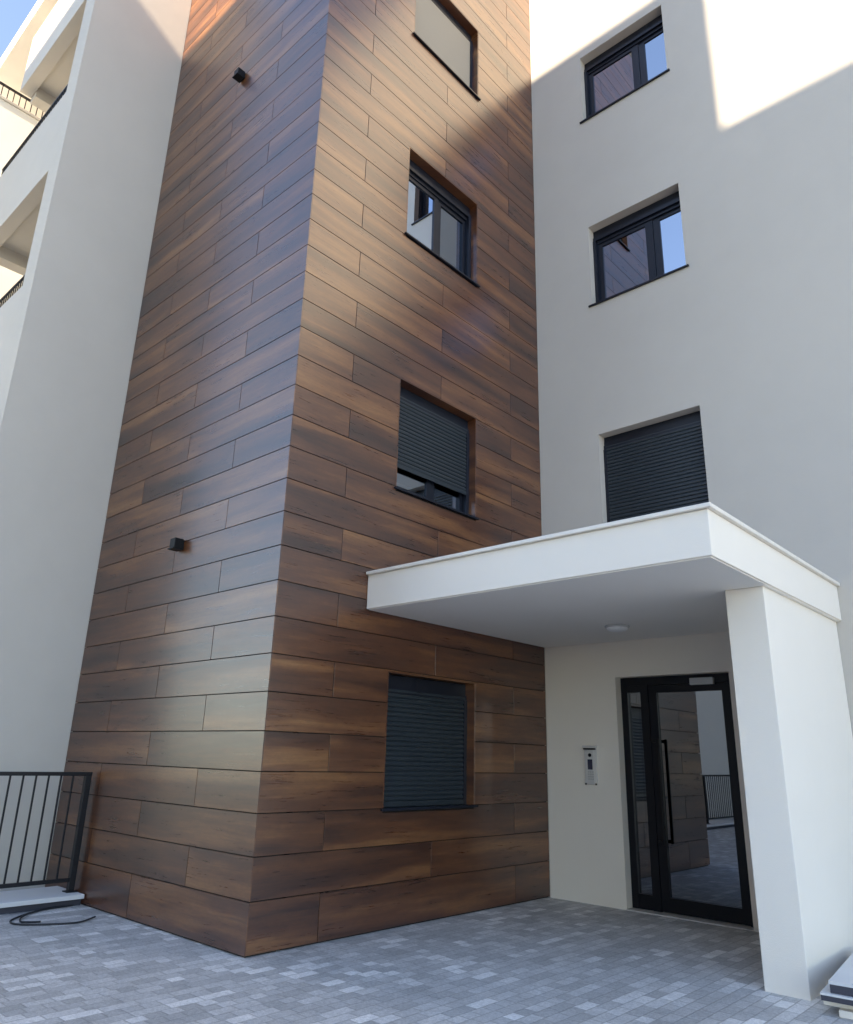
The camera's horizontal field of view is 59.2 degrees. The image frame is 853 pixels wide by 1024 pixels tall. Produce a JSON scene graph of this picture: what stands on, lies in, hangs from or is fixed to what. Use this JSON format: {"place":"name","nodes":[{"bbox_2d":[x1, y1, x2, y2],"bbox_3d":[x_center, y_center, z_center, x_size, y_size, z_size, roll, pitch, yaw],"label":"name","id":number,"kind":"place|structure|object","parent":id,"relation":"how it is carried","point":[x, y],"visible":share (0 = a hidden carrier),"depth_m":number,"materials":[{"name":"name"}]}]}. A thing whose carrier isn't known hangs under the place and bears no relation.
{"place":"outdoors","nodes":[
{"label":"outdoors","id":0,"kind":"place"},
{"bbox_2d":[0,0,37,58],"label":"sky","id":1,"kind":"structure","parent":0,"point":[13,13],"materials":[{"name":"blue"}]},
{"bbox_2d":[0,0,852,1000],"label":"apartment building","id":2,"kind":"structure","parent":0,"point":[438,396],"depth_m":8.00,"materials":[{"name":"paint"}]},
{"bbox_2d":[167,537,184,551],"bbox_3d":[-2.472,0.321,7.415,0.108,0.112,0.118,-15,-24,40],"label":"wall lamp","id":3,"kind":"object","parent":2,"relation":"attached to","point":[176,544],"visible":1,"depth_m":7.39,"materials":[{"name":"black metal"}]},
{"bbox_2d":[232,67,244,82],"bbox_3d":[-2.321,-5.415,9.295,0.108,0.112,0.118,-15,-24,40],"label":"wall lamp","id":4,"kind":"object","parent":2,"relation":"attached to","point":[239,75],"visible":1,"depth_m":9.27,"materials":[{"name":"black metal"}]},
{"bbox_2d":[381,671,477,810],"bbox_3d":[-0.015,2.226,7.283,0.266,1.210,1.340,-15,-24,40],"label":"window","id":5,"kind":"structure","parent":2,"relation":"in","point":[430,734],"depth_m":7.31,"materials":[{"name":"metal"}]},
{"bbox_2d":[394,378,479,519],"bbox_3d":[0.063,-0.646,8.223,0.266,1.254,1.340,-15,-24,40],"label":"window","id":6,"kind":"structure","parent":2,"relation":"in","point":[436,458],"depth_m":8.29,"materials":[{"name":"metal"}]},
{"bbox_2d":[404,147,479,287],"bbox_3d":[0.140,-3.539,9.170,0.266,1.254,1.340,-15,-24,40],"label":"window","id":7,"kind":"structure","parent":2,"relation":"in","point":[441,219],"depth_m":9.30,"materials":[{"name":"glass"}]},
{"bbox_2d":[413,0,480,100],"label":"window","id":8,"kind":"structure","parent":2,"relation":"in","point":[439,25],"depth_m":10.23,"materials":[{"name":"metal"}]},
{"bbox_2d":[582,745,597,784],"bbox_3d":[1.775,2.742,8.129,0.158,0.404,0.053,-15,-24,40],"label":"intercom","id":9,"kind":"object","parent":2,"relation":"attached to","point":[591,769],"visible":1,"depth_m":8.12,"materials":[{"name":"metal"}]},
{"bbox_2d":[605,624,629,631],"bbox_3d":[1.869,1.145,7.351,0.240,0.056,0.240,-15,-24,40],"label":"ceiling lamp","id":10,"kind":"object","parent":2,"relation":"attached to","point":[617,627],"visible":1,"depth_m":7.28,"materials":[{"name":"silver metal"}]},
{"bbox_2d":[579,14,669,123],"bbox_3d":[2.777,-6.185,10.509,1.344,1.194,0.275,-15,-24,40],"label":"window","id":11,"kind":"structure","parent":2,"relation":"in","point":[639,59],"depth_m":10.57,"materials":[{"name":"glass"}]},
{"bbox_2d":[588,191,688,307],"bbox_3d":[2.700,-3.338,9.578,1.344,1.233,0.275,-15,-24,40],"label":"window","id":12,"kind":"structure","parent":2,"relation":"in","point":[645,246],"depth_m":9.63,"materials":[{"name":"glass"}]},
{"bbox_2d":[603,411,708,522],"bbox_3d":[2.667,-0.448,8.685,1.262,1.202,0.142,-15,-24,40],"label":"window","id":13,"kind":"structure","parent":2,"relation":"in","point":[657,467],"depth_m":8.64,"materials":[{"name":"metal"}]},
{"bbox_2d":[620,673,753,930],"bbox_3d":[2.557,2.802,7.526,1.239,2.283,0.219,-15,-24,40],"label":"entrance door","id":14,"kind":"structure","parent":2,"relation":"in","point":[688,858],"depth_m":7.53,"materials":[{"name":"glass"}]},
{"bbox_2d":[0,860,852,1023],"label":"pavement","id":15,"kind":"structure","parent":0,"point":[548,960],"depth_m":5.06,"materials":[{"name":"grey stone"}]},
{"bbox_2d":[0,81,42,303],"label":"neighbouring wing","id":16,"kind":"structure","parent":15,"relation":"on","point":[18,123],"depth_m":13.48,"materials":[{"name":"beige paint"}]},
{"bbox_2d":[0,886,84,914],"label":"kerb","id":17,"kind":"structure","parent":15,"relation":"on","point":[22,900],"depth_m":6.87,"materials":[{"name":"grey concrete"}]},
{"bbox_2d":[0,772,92,892],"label":"railing","id":18,"kind":"object","parent":17,"relation":"on","point":[70,880],"visible":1,"depth_m":7.12,"materials":[{"name":"black metal"}]},
{"bbox_2d":[9,904,95,925],"bbox_3d":[-3.255,3.500,6.503,0.768,0.024,0.706,-15,-24,40],"label":"cable","id":19,"kind":"object","parent":15,"relation":"on","point":[28,913],"visible":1,"depth_m":6.29,"materials":[{"name":"black rubber"}]},
{"bbox_2d":[839,1008,852,1019],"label":"batten","id":20,"kind":"object","parent":15,"relation":"on","point":[846,1013],"visible":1,"depth_m":4.43,"materials":[{"name":"beige wood"}]},
{"bbox_2d":[823,1001,852,1009],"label":"batten","id":21,"kind":"object","parent":20,"relation":"on","point":[838,1005],"visible":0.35,"depth_m":4.50,"materials":[{"name":"beige wood"}]},
{"bbox_2d":[820,983,852,1005],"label":"board","id":22,"kind":"object","parent":21,"relation":"on","point":[826,994],"visible":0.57,"depth_m":4.45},
{"bbox_2d":[828,953,852,996],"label":"board","id":23,"kind":"object","parent":22,"relation":"on","point":[840,981],"visible":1,"depth_m":4.53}
]}

